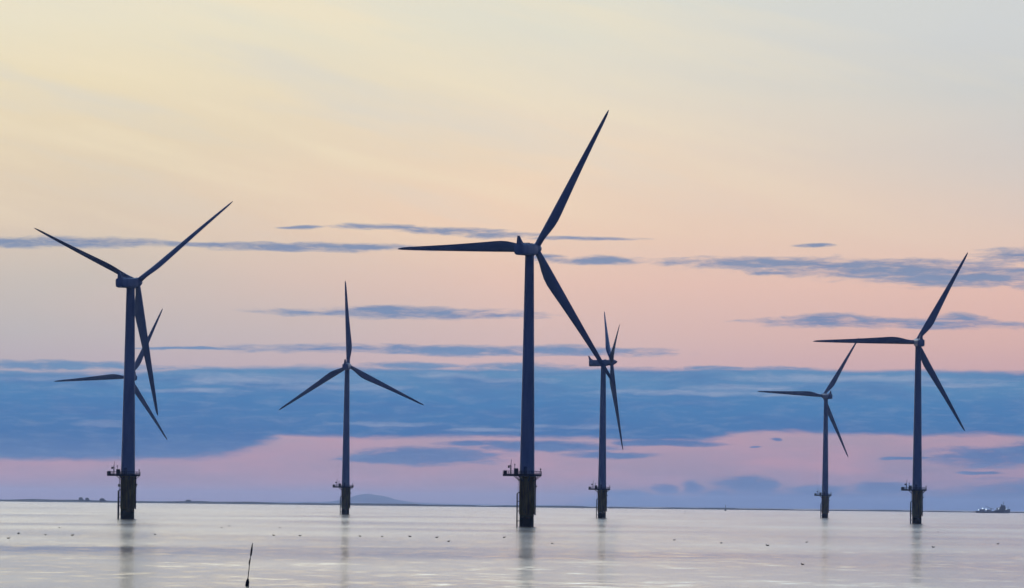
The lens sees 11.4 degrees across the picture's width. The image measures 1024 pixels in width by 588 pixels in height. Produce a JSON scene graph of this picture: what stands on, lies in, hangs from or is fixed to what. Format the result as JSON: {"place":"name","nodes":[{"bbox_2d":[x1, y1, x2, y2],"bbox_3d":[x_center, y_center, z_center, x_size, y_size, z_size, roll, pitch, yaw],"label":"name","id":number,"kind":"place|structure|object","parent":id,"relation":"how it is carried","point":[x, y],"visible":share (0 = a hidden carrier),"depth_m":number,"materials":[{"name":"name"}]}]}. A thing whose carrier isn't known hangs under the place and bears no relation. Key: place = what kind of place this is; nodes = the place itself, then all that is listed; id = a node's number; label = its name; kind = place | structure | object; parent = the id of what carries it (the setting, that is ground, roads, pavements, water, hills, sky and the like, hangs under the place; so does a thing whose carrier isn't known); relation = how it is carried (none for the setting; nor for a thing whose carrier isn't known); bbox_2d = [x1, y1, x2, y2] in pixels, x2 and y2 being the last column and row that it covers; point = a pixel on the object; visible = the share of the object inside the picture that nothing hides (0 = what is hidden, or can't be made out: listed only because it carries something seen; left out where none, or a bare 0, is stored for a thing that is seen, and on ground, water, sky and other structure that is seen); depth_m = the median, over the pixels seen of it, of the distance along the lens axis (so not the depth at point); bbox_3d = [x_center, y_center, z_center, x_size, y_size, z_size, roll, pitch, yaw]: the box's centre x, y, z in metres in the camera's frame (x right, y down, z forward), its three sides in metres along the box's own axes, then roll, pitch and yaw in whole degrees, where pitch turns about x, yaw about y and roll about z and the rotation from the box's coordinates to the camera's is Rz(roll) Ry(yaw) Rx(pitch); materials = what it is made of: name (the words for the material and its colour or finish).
{"place":"outdoors","nodes":[
{"label":"outdoors","id":0,"kind":"place"},
{"bbox_2d":[0,494,969,510],"bbox_3d":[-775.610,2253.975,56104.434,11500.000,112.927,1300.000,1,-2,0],"label":"hills","id":1,"kind":"structure","parent":0,"point":[371,498],"depth_m":55639.82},
{"bbox_2d":[0,501,1023,587],"bbox_3d":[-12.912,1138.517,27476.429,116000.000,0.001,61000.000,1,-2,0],"label":"water","id":2,"kind":"structure","parent":0,"point":[195,546],"depth_m":727.71,"materials":[{"name":"grey liquid"}]},
{"bbox_2d":[54,308,166,486],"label":"wind turbine","id":3,"kind":"object","parent":2,"relation":"in","point":[138,361],"visible":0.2,"depth_m":3105.94,"materials":[{"name":"paint"}]},
{"bbox_2d":[35,201,232,518],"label":"wind turbine","id":4,"kind":"object","parent":2,"relation":"in","point":[127,474],"visible":0.98,"depth_m":1750.71,"materials":[{"name":"paint"}]},
{"bbox_2d":[245,543,252,585],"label":"marker buoy","id":5,"kind":"object","parent":2,"relation":"in","point":[247,582],"visible":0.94,"depth_m":372.20,"materials":[{"name":"black"}]},
{"bbox_2d":[279,281,422,513],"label":"wind turbine","id":6,"kind":"object","parent":2,"relation":"in","point":[347,366],"visible":0.98,"depth_m":2789.26,"materials":[{"name":"paint"}]},
{"bbox_2d":[398,110,615,525],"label":"wind turbine","id":7,"kind":"object","parent":2,"relation":"in","point":[526,475],"visible":1,"depth_m":1491.65,"materials":[{"name":"paint"}]},
{"bbox_2d":[588,312,622,517],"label":"wind turbine","id":8,"kind":"object","parent":2,"relation":"in","point":[602,491],"visible":0.97,"depth_m":2665.14,"materials":[{"name":"paint"}]},
{"bbox_2d":[758,338,858,517],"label":"wind turbine","id":9,"kind":"object","parent":2,"relation":"in","point":[825,396],"visible":0.99,"depth_m":3399.74,"materials":[{"name":"paint"}]},
{"bbox_2d":[813,252,967,522],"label":"wind turbine","id":10,"kind":"object","parent":2,"relation":"in","point":[916,489],"visible":0.98,"depth_m":2286.47,"materials":[{"name":"paint"}]},
{"bbox_2d":[975,501,1009,512],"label":"ship","id":11,"kind":"object","parent":2,"relation":"on","point":[1002,509],"visible":0.98,"depth_m":11984.44,"materials":[{"name":"white metal"}]},
{"bbox_2d":[0,499,1023,512],"bbox_3d":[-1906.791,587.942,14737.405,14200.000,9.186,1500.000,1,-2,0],"label":"coast land","id":12,"kind":"structure","parent":0,"point":[179,502],"depth_m":14187.59,"materials":[{"name":"grey"}]},
{"bbox_2d":[0,0,1023,510],"label":"sky","id":13,"kind":"structure","parent":0,"point":[761,181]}
]}

